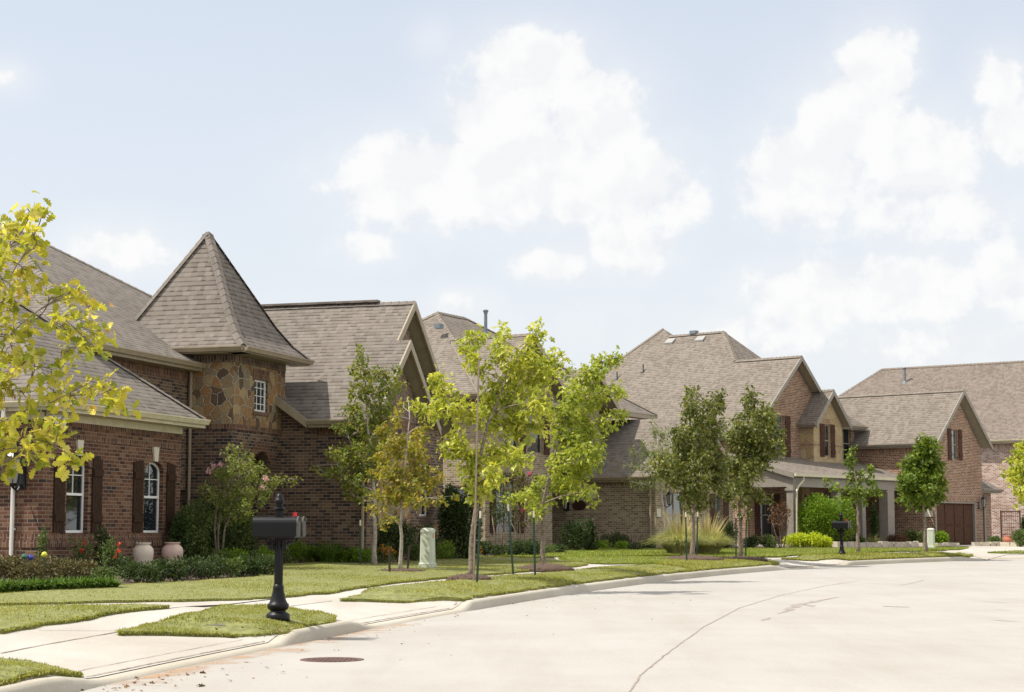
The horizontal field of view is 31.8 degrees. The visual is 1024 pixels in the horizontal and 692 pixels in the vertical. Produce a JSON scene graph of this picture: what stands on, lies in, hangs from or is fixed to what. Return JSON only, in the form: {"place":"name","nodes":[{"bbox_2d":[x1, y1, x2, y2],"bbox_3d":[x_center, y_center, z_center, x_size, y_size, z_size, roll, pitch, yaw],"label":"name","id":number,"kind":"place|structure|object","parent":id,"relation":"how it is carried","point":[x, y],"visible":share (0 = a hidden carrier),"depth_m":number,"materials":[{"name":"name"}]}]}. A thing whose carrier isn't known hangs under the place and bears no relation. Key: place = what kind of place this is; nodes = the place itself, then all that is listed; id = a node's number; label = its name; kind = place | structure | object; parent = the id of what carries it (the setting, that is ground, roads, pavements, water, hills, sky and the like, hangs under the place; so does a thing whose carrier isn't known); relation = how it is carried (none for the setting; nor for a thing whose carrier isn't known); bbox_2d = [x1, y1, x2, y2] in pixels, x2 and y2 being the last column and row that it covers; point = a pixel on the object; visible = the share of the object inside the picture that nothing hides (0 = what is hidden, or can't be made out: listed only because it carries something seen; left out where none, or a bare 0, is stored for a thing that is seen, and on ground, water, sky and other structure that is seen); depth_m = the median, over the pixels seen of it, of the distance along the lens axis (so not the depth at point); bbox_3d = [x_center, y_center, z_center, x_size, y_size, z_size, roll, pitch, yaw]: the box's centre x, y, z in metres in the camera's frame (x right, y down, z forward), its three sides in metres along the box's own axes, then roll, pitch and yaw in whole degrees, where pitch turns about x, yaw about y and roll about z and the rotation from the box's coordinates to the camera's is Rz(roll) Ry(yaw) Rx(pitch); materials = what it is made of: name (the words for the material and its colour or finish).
{"place":"outdoors","nodes":[
{"label":"outdoors","id":0,"kind":"place"},
{"bbox_2d":[0,657,84,685],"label":"lawn","id":1,"kind":"structure","parent":0,"point":[12,670],"depth_m":15.63,"materials":[{"name":"green plant"}]},
{"bbox_2d":[0,190,141,484],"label":"street tree","id":2,"kind":"object","parent":1,"relation":"on","point":[82,341],"visible":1,"depth_m":14.01,"materials":[{"name":"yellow plant"}]},
{"bbox_2d":[0,603,169,633],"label":"lawn","id":3,"kind":"structure","parent":0,"point":[20,617],"depth_m":22.27,"materials":[{"name":"green plant"}]},
{"bbox_2d":[14,599,265,607],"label":"driveway","id":4,"kind":"structure","parent":0,"point":[179,604],"depth_m":25.69,"materials":[{"name":"concrete"}]},
{"bbox_2d":[115,603,336,637],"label":"lawn","id":5,"kind":"structure","parent":0,"point":[251,619],"depth_m":22.16,"materials":[{"name":"green plant"}]},
{"bbox_2d":[252,493,306,621],"bbox_3d":[-2.947,2.691,22.905,0.615,1.635,0.557,-1,-6,5],"label":"mailbox","id":6,"kind":"object","parent":5,"relation":"on","point":[279,527],"visible":1,"depth_m":22.71,"materials":[{"name":"black metal"}]},
{"bbox_2d":[0,546,968,605],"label":"yard","id":7,"kind":"structure","parent":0,"point":[649,556],"depth_m":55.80,"materials":[{"name":"green plant"}]},
{"bbox_2d":[2,561,306,592],"bbox_3d":[-5.825,4.954,40.075,5.860,0.239,27.865,-2,-6,18],"label":"planting bed","id":8,"kind":"object","parent":7,"relation":"on","point":[125,582],"visible":0.05,"depth_m":33.47,"materials":[{"name":"brown soil"}]},
{"bbox_2d":[0,554,22,581],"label":"shrub","id":9,"kind":"object","parent":8,"relation":"on","point":[5,564],"visible":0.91,"depth_m":30.18,"materials":[{"name":"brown plant"}]},
{"bbox_2d":[0,552,40,579],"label":"shrub","id":10,"kind":"object","parent":8,"relation":"on","point":[17,558],"visible":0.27,"depth_m":31.70,"materials":[{"name":"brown plant"}]},
{"bbox_2d":[8,560,49,581],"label":"shrub","id":11,"kind":"object","parent":8,"relation":"on","point":[27,573],"visible":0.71,"depth_m":29.22,"materials":[{"name":"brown plant"}]},
{"bbox_2d":[33,525,48,570],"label":"shrub","id":12,"kind":"object","parent":8,"relation":"on","point":[43,544],"visible":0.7,"depth_m":33.56,"materials":[{"name":"green plant"}]},
{"bbox_2d":[25,554,72,580],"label":"shrub","id":13,"kind":"object","parent":8,"relation":"on","point":[49,561],"visible":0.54,"depth_m":31.40,"materials":[{"name":"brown plant"}]},
{"bbox_2d":[53,561,90,579],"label":"shrub","id":14,"kind":"object","parent":8,"relation":"on","point":[72,569],"visible":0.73,"depth_m":29.82,"materials":[{"name":"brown plant"}]},
{"bbox_2d":[66,535,94,561],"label":"shrub","id":15,"kind":"object","parent":8,"relation":"on","point":[81,550],"visible":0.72,"depth_m":34.73,"materials":[{"name":"green plant"}]},
{"bbox_2d":[64,557,102,577],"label":"shrub","id":16,"kind":"object","parent":8,"relation":"on","point":[91,564],"visible":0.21,"depth_m":31.09,"materials":[{"name":"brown plant"}]},
{"bbox_2d":[92,524,112,570],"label":"shrub","id":17,"kind":"object","parent":8,"relation":"on","point":[101,537],"visible":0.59,"depth_m":35.65,"materials":[{"name":"green plant"}]},
{"bbox_2d":[90,566,118,578],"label":"shrub","id":18,"kind":"object","parent":8,"relation":"on","point":[107,571],"visible":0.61,"depth_m":30.10,"materials":[{"name":"green plant"}]},
{"bbox_2d":[94,534,120,574],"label":"shrub","id":19,"kind":"object","parent":8,"relation":"on","point":[106,557],"visible":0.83,"depth_m":33.29,"materials":[{"name":"green plant"}]},
{"bbox_2d":[110,552,134,578],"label":"shrub","id":20,"kind":"object","parent":8,"relation":"on","point":[118,559],"visible":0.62,"depth_m":33.06,"materials":[{"name":"green plant"}]},
{"bbox_2d":[118,560,150,582],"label":"shrub","id":21,"kind":"object","parent":8,"relation":"on","point":[132,566],"visible":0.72,"depth_m":31.54,"materials":[{"name":"green plant"}]},
{"bbox_2d":[133,543,153,568],"bbox_3d":[-7.492,4.299,36.552,0.425,0.610,0.425,0,-6,0],"label":"clay jar","id":22,"kind":"object","parent":8,"relation":"on","point":[142,552],"visible":0.84,"depth_m":36.41,"materials":[{"name":"ceramic"}]},
{"bbox_2d":[134,561,163,582],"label":"shrub","id":23,"kind":"object","parent":8,"relation":"on","point":[147,571],"visible":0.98,"depth_m":31.01,"materials":[{"name":"green plant"}]},
{"bbox_2d":[150,556,172,581],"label":"shrub","id":24,"kind":"object","parent":8,"relation":"on","point":[163,563],"visible":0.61,"depth_m":32.23,"materials":[{"name":"green plant"}]},
{"bbox_2d":[161,542,182,569],"bbox_3d":[-7.125,4.418,37.746,0.456,0.604,0.456,0,-6,0],"label":"clay jar","id":25,"kind":"object","parent":8,"relation":"on","point":[170,550],"visible":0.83,"depth_m":37.59,"materials":[{"name":"ceramic"}]},
{"bbox_2d":[162,558,190,581],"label":"shrub","id":26,"kind":"object","parent":8,"relation":"on","point":[178,574],"visible":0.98,"depth_m":32.18,"materials":[{"name":"green plant"}]},
{"bbox_2d":[167,511,189,566],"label":"shrub","id":27,"kind":"object","parent":8,"relation":"on","point":[176,534],"visible":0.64,"depth_m":38.71,"materials":[{"name":"green plant"}]},
{"bbox_2d":[167,554,209,579],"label":"shrub","id":28,"kind":"object","parent":8,"relation":"on","point":[191,562],"visible":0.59,"depth_m":33.17,"materials":[{"name":"green plant"}]},
{"bbox_2d":[172,494,211,562],"bbox_3d":[-6.945,4.057,39.090,0.901,1.675,0.861,0,-6,0],"label":"shrub","id":29,"kind":"object","parent":8,"relation":"on","point":[191,518],"visible":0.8,"depth_m":39.11,"materials":[{"name":"green plant"}]},
{"bbox_2d":[191,559,219,579],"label":"shrub","id":30,"kind":"object","parent":8,"relation":"on","point":[205,576],"visible":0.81,"depth_m":33.42,"materials":[{"name":"green plant"}]},
{"bbox_2d":[205,553,229,577],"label":"shrub","id":31,"kind":"object","parent":8,"relation":"on","point":[216,560],"visible":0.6,"depth_m":33.99,"materials":[{"name":"green plant"}]},
{"bbox_2d":[199,496,241,557],"bbox_3d":[-6.618,4.231,40.972,1.049,1.685,1.075,0,-6,0],"label":"shrub","id":32,"kind":"object","parent":8,"relation":"on","point":[229,535],"visible":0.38,"depth_m":40.77,"materials":[{"name":"green plant"}]},
{"bbox_2d":[217,556,248,577],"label":"shrub","id":33,"kind":"object","parent":8,"relation":"on","point":[232,564],"visible":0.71,"depth_m":34.44,"materials":[{"name":"green plant"}]},
{"bbox_2d":[223,486,255,558],"bbox_3d":[-6.531,4.226,42.139,1.059,1.915,0.722,0,-6,0],"label":"shrub","id":34,"kind":"object","parent":8,"relation":"on","point":[243,534],"visible":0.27,"depth_m":42.01,"materials":[{"name":"green plant"}]},
{"bbox_2d":[196,443,302,556],"bbox_3d":[-5.718,3.534,39.613,2.316,2.882,1.979,0,-6,0],"label":"crape myrtle","id":35,"kind":"object","parent":8,"relation":"on","point":[228,473],"visible":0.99,"depth_m":39.56,"materials":[{"name":"green plant"}]},
{"bbox_2d":[242,558,264,576],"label":"shrub","id":36,"kind":"object","parent":8,"relation":"on","point":[256,569],"visible":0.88,"depth_m":34.96,"materials":[{"name":"green plant"}]},
{"bbox_2d":[251,553,273,574],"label":"shrub","id":37,"kind":"object","parent":8,"relation":"on","point":[263,559],"visible":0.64,"depth_m":35.80,"materials":[{"name":"green plant"}]},
{"bbox_2d":[284,539,307,562],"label":"shrub","id":38,"kind":"object","parent":8,"relation":"on","point":[296,550],"visible":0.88,"depth_m":44.32,"materials":[{"name":"green plant"}]},
{"bbox_2d":[0,223,459,571],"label":"brick house","id":39,"kind":"structure","parent":7,"relation":"on","point":[211,358],"depth_m":43.71,"materials":[{"name":"brick"}]},
{"bbox_2d":[66,456,83,532],"bbox_3d":[-8.703,2.933,35.624,0.062,1.520,0.820,-2,-6,17],"label":"window","id":40,"kind":"structure","parent":39,"relation":"in","point":[75,482],"depth_m":35.73,"materials":[{"name":"white glass"}]},
{"bbox_2d":[143,462,158,532],"bbox_3d":[-7.792,3.241,38.606,0.062,1.520,0.840,-2,-6,17],"label":"window","id":41,"kind":"structure","parent":39,"relation":"in","point":[151,485],"depth_m":38.72,"materials":[{"name":"white glass"}]},
{"bbox_2d":[254,379,265,411],"bbox_3d":[-6.292,1.244,44.628,0.052,0.790,0.720,-2,-6,17],"label":"window","id":42,"kind":"structure","parent":39,"relation":"in","point":[259,397],"depth_m":44.69,"materials":[{"name":"white glass"}]},
{"bbox_2d":[300,539,352,562],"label":"ornamental grass","id":43,"kind":"object","parent":7,"relation":"on","point":[322,554],"depth_m":44.29,"materials":[{"name":"green plant"}]},
{"bbox_2d":[341,545,368,562],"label":"shrub","id":44,"kind":"object","parent":7,"relation":"on","point":[352,560],"visible":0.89,"depth_m":44.34,"materials":[{"name":"green plant"}]},
{"bbox_2d":[309,343,408,563],"bbox_3d":[-3.734,2.724,44.042,2.574,5.427,2.343,0,-6,0],"label":"maple tree","id":45,"kind":"object","parent":7,"relation":"on","point":[368,377],"visible":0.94,"depth_m":43.88,"materials":[{"name":"green plant"}]},
{"bbox_2d":[376,542,396,562],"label":"shrub","id":46,"kind":"object","parent":7,"relation":"on","point":[385,548],"visible":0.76,"depth_m":44.67,"materials":[{"name":"green plant"}]},
{"bbox_2d":[377,514,418,561],"bbox_3d":[-3.021,4.926,45.717,1.126,1.316,1.018,5,-8,-43],"label":"shrub","id":47,"kind":"object","parent":7,"relation":"on","point":[393,538],"visible":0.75,"depth_m":45.57,"materials":[{"name":"green plant"}]},
{"bbox_2d":[363,396,460,567],"bbox_3d":[-2.438,3.148,41.189,1.699,4.113,2.412,4,-7,-33],"label":"maple tree","id":48,"kind":"object","parent":7,"relation":"on","point":[404,496],"visible":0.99,"depth_m":41.05,"materials":[{"name":"green plant"}]},
{"bbox_2d":[419,528,436,567],"bbox_3d":[-1.972,4.764,42.104,0.351,1.023,0.351,-2,-6,20],"label":"utility box","id":49,"kind":"object","parent":7,"relation":"on","point":[427,548],"visible":0.96,"depth_m":41.98,"materials":[{"name":"green plastic"}]},
{"bbox_2d":[435,540,455,558],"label":"shrub","id":50,"kind":"object","parent":7,"relation":"on","point":[442,552],"visible":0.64,"depth_m":48.61,"materials":[{"name":"green plant"}]},
{"bbox_2d":[436,481,483,558],"bbox_3d":[-1.459,4.860,49.972,1.379,2.293,1.247,0,-6,0],"label":"shrub","id":51,"kind":"object","parent":7,"relation":"on","point":[454,522],"visible":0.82,"depth_m":49.72,"materials":[{"name":"green plant"}]},
{"bbox_2d":[483,480,515,545],"bbox_3d":[-0.449,5.496,58.462,1.164,2.566,1.560,0,-6,0],"label":"crape myrtle","id":52,"kind":"object","parent":7,"relation":"on","point":[499,516],"visible":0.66,"depth_m":58.34,"materials":[{"name":"green plant"}]},
{"bbox_2d":[499,345,629,562],"bbox_3d":[1.284,2.719,43.778,3.281,5.572,2.314,0,-6,0],"label":"street tree","id":53,"kind":"object","parent":7,"relation":"on","point":[578,433],"visible":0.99,"depth_m":43.84,"materials":[{"name":"green plant"}]},
{"bbox_2d":[558,516,591,550],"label":"shrub","id":54,"kind":"object","parent":7,"relation":"on","point":[574,531],"visible":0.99,"depth_m":60.85,"materials":[{"name":"green plant"}]},
{"bbox_2d":[422,309,735,548],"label":"brick house","id":55,"kind":"structure","parent":7,"relation":"on","point":[633,514],"depth_m":67.08,"materials":[{"name":"brick"}]},
{"bbox_2d":[496,472,514,532],"bbox_3d":[-0.270,5.474,62.774,0.066,2.100,1.500,-3,-7,29],"label":"window","id":56,"kind":"structure","parent":55,"relation":"in","point":[506,530],"depth_m":62.86,"materials":[{"name":"grey glass"}]},
{"bbox_2d":[527,413,540,453],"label":"window","id":57,"kind":"structure","parent":55,"relation":"in","point":[536,446],"depth_m":65.01,"materials":[{"name":"grey glass"}]},
{"bbox_2d":[666,492,682,533],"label":"window","id":58,"kind":"structure","parent":55,"relation":"in","point":[675,506],"depth_m":68.51,"materials":[{"name":"white glass"}]},
{"bbox_2d":[717,520,737,547],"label":"shrub","id":59,"kind":"object","parent":7,"relation":"on","point":[729,529],"visible":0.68,"depth_m":68.41,"materials":[{"name":"green plant"}]},
{"bbox_2d":[601,328,1003,546],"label":"brick house","id":60,"kind":"structure","parent":7,"relation":"on","point":[656,372],"depth_m":85.96,"materials":[{"name":"brick"}]},
{"bbox_2d":[761,494,771,535],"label":"window","id":61,"kind":"structure","parent":60,"relation":"in","point":[766,528],"depth_m":81.30,"materials":[{"name":"black glass"}]},
{"bbox_2d":[937,503,972,544],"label":"garage door","id":62,"kind":"structure","parent":60,"relation":"in","point":[955,519],"depth_m":86.48,"materials":[{"name":"brown wood"}]},
{"bbox_2d":[737,546,942,547],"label":"planting bed","id":63,"kind":"object","parent":7,"relation":"on","point":[844,547],"visible":0.22,"depth_m":75.66,"materials":[{"name":"brown soil"}]},
{"bbox_2d":[766,502,791,547],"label":"crape myrtle","id":64,"kind":"object","parent":63,"relation":"on","point":[779,520],"visible":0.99,"depth_m":70.08,"materials":[{"name":"brown plant"}]},
{"bbox_2d":[782,531,825,546],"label":"shrub","id":65,"kind":"object","parent":63,"relation":"on","point":[798,539],"visible":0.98,"depth_m":74.38,"materials":[{"name":"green plant"}]},
{"bbox_2d":[798,492,856,541],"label":"shrub","id":66,"kind":"object","parent":63,"relation":"on","point":[818,514],"visible":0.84,"depth_m":76.72,"materials":[{"name":"green plant"}]},
{"bbox_2d":[869,502,879,539],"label":"shrub","id":67,"kind":"object","parent":63,"relation":"on","point":[874,524],"visible":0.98,"depth_m":80.71,"materials":[{"name":"green plant"}]},
{"bbox_2d":[832,541,918,546],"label":"stone edging","id":68,"kind":"object","parent":7,"relation":"on","point":[879,544],"visible":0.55,"depth_m":77.82,"materials":[{"name":"stone"}]},
{"bbox_2d":[839,360,1023,541],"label":"brick house","id":69,"kind":"structure","parent":7,"relation":"on","point":[994,391],"depth_m":102.87,"materials":[{"name":"brown brick"}]},
{"bbox_2d":[971,542,1022,546],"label":"stone edging","id":70,"kind":"object","parent":7,"relation":"on","point":[993,544],"visible":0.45,"depth_m":82.76,"materials":[{"name":"stone"}]},
{"bbox_2d":[1000,510,1020,541],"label":"trellis","id":71,"kind":"object","parent":7,"relation":"on","point":[1002,516],"visible":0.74,"depth_m":86.51,"materials":[{"name":"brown wood"}]},
{"bbox_2d":[1010,528,1023,546],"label":"shrub","id":72,"kind":"object","parent":7,"relation":"on","point":[1017,539],"visible":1,"depth_m":81.50,"materials":[{"name":"green plant"}]},
{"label":"planting bed","id":73,"kind":"structure","parent":7,"relation":"on","visible":0},
{"bbox_2d":[504,539,531,554],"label":"shrub","id":74,"kind":"object","parent":73,"relation":"on","point":[517,548],"visible":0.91,"depth_m":54.14,"materials":[{"name":"green plant"}]},
{"bbox_2d":[501,468,543,544],"bbox_3d":[0.263,5.576,60.992,1.310,2.879,2.147,-6,-8,43],"label":"crape myrtle","id":75,"kind":"object","parent":73,"relation":"on","point":[517,511],"visible":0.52,"depth_m":60.91,"materials":[{"name":"green plant"}]},
{"bbox_2d":[598,530,630,547],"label":"shrub","id":76,"kind":"object","parent":73,"relation":"on","point":[613,539],"visible":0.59,"depth_m":65.40,"materials":[{"name":"green plant"}]},
{"bbox_2d":[614,415,676,535],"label":"ornamental tree","id":77,"kind":"object","parent":73,"relation":"on","point":[655,434],"visible":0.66,"depth_m":65.55,"materials":[{"name":"green plant"}]},
{"bbox_2d":[0,549,1023,680],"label":"sidewalk","id":78,"kind":"structure","parent":0,"point":[98,647],"depth_m":20.65,"materials":[{"name":"concrete"}]},
{"bbox_2d":[999,439,1023,509],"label":"street tree","id":79,"kind":"object","parent":78,"relation":"on","point":[1015,475],"visible":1,"depth_m":72.58,"materials":[{"name":"green plant"}]},
{"bbox_2d":[0,0,1023,395],"label":"sky","id":80,"kind":"structure","parent":0,"point":[838,185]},
{"bbox_2d":[340,563,691,602],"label":"lawn","id":81,"kind":"structure","parent":0,"point":[463,590],"depth_m":34.38,"materials":[{"name":"green plant"}]},
{"bbox_2d":[446,573,493,580],"bbox_3d":[-0.866,4.630,36.193,1.029,0.243,1.000,0,-6,0],"label":"mulch ring","id":82,"kind":"object","parent":81,"relation":"on","point":[467,576],"visible":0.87,"depth_m":35.90,"materials":[{"name":"brown soil"}]},
{"bbox_2d":[408,316,572,573],"bbox_3d":[-0.431,2.162,37.381,3.441,5.492,2.313,0,-6,0],"label":"street tree","id":83,"kind":"object","parent":82,"relation":"on","point":[511,425],"visible":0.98,"depth_m":37.44,"materials":[{"name":"green plant"}]},
{"bbox_2d":[473,360,479,580],"bbox_3d":[-0.707,2.489,35.545,0.130,4.455,0.040,0,-6,0],"label":"tree stake","id":84,"kind":"object","parent":81,"relation":"on","point":[476,471],"visible":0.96,"depth_m":35.55,"materials":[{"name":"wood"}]},
{"bbox_2d":[518,563,574,571],"bbox_3d":[0.799,5.218,42.563,1.589,0.249,1.558,0,-6,0],"label":"mulch ring","id":85,"kind":"object","parent":81,"relation":"on","point":[545,567],"visible":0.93,"depth_m":42.07,"materials":[{"name":"brown soil"}]},
{"bbox_2d":[79,559,1023,691],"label":"road","id":86,"kind":"structure","parent":0,"point":[951,626],"depth_m":22.06,"materials":[{"name":"concrete"}]},
{"bbox_2d":[300,657,363,661],"bbox_3d":[-1.948,3.401,19.477,0.690,0.028,0.690,0,-6,0],"label":"manhole cover","id":87,"kind":"object","parent":86,"relation":"on","point":[333,659],"visible":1,"depth_m":19.41,"materials":[{"name":"metal"}]},
{"bbox_2d":[81,590,672,691],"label":"dry leaves","id":88,"kind":"object","parent":86,"relation":"on","point":[200,685],"visible":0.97,"depth_m":17.18,"materials":[{"name":"brown plant"}]},
{"bbox_2d":[0,557,1023,691],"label":"kerb","id":89,"kind":"structure","parent":86,"relation":"on","point":[72,684],"depth_m":24.88,"materials":[{"name":"concrete"}]},
{"bbox_2d":[558,554,678,564],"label":"lawn","id":90,"kind":"structure","parent":0,"point":[617,560],"depth_m":51.40,"materials":[{"name":"green plant"}]},
{"bbox_2d":[654,558,779,572],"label":"lawn","id":91,"kind":"structure","parent":0,"point":[693,565],"depth_m":51.29,"materials":[{"name":"green plant"}]},
{"bbox_2d":[665,554,726,560],"bbox_3d":[5.422,6.340,54.025,2.049,0.250,2.090,0,-6,0],"label":"mulch ring","id":92,"kind":"object","parent":91,"relation":"on","point":[697,557],"visible":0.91,"depth_m":53.46,"materials":[{"name":"brown wood"}]},
{"bbox_2d":[646,383,732,554],"bbox_3d":[5.562,3.912,56.401,2.824,5.615,2.890,0,-6,0],"label":"street tree","id":93,"kind":"object","parent":92,"relation":"on","point":[693,452],"visible":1,"depth_m":56.03,"materials":[{"name":"green plant"}]},
{"bbox_2d":[495,546,968,557],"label":"lawn","id":94,"kind":"structure","parent":0,"point":[762,552],"depth_m":61.82,"materials":[{"name":"green plant"}]},
{"bbox_2d":[585,518,598,549],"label":"shrub","id":95,"kind":"object","parent":94,"relation":"on","point":[592,525],"visible":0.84,"depth_m":61.39,"materials":[{"name":"green plant"}]},
{"bbox_2d":[641,508,719,553],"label":"ornamental grass","id":96,"kind":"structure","parent":94,"relation":"on","point":[673,540],"depth_m":58.71,"materials":[{"name":"green plant"}]},
{"bbox_2d":[687,511,737,552],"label":"ornamental grass","id":97,"kind":"object","parent":94,"relation":"on","point":[715,546],"depth_m":60.26,"materials":[{"name":"green plant"}]},
{"bbox_2d":[720,383,790,555],"bbox_3d":[7.826,4.079,58.806,2.458,5.835,2.659,0,-6,0],"label":"street tree","id":98,"kind":"object","parent":94,"relation":"on","point":[759,455],"visible":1,"depth_m":58.50,"materials":[{"name":"green plant"}]},
{"bbox_2d":[822,445,887,550],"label":"street tree","id":99,"kind":"object","parent":94,"relation":"on","point":[856,492],"visible":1,"depth_m":66.42,"materials":[{"name":"green plant"}]},
{"bbox_2d":[781,550,973,560],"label":"lawn","id":100,"kind":"structure","parent":0,"point":[854,556],"depth_m":63.09,"materials":[{"name":"green plant"}]},
{"bbox_2d":[832,512,850,553],"bbox_3d":[11.555,6.643,63.006,0.615,1.635,0.557,-2,-6,20],"label":"mailbox","id":101,"kind":"object","parent":100,"relation":"on","point":[841,525],"visible":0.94,"depth_m":62.86,"materials":[{"name":"black metal"}]},
{"bbox_2d":[894,432,950,551],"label":"street tree","id":102,"kind":"object","parent":100,"relation":"on","point":[922,484],"visible":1,"depth_m":67.49,"materials":[{"name":"green plant"}]},
{"bbox_2d":[941,545,1023,559],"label":"driveway","id":103,"kind":"structure","parent":0,"point":[982,553],"depth_m":73.58,"materials":[{"name":"concrete"}]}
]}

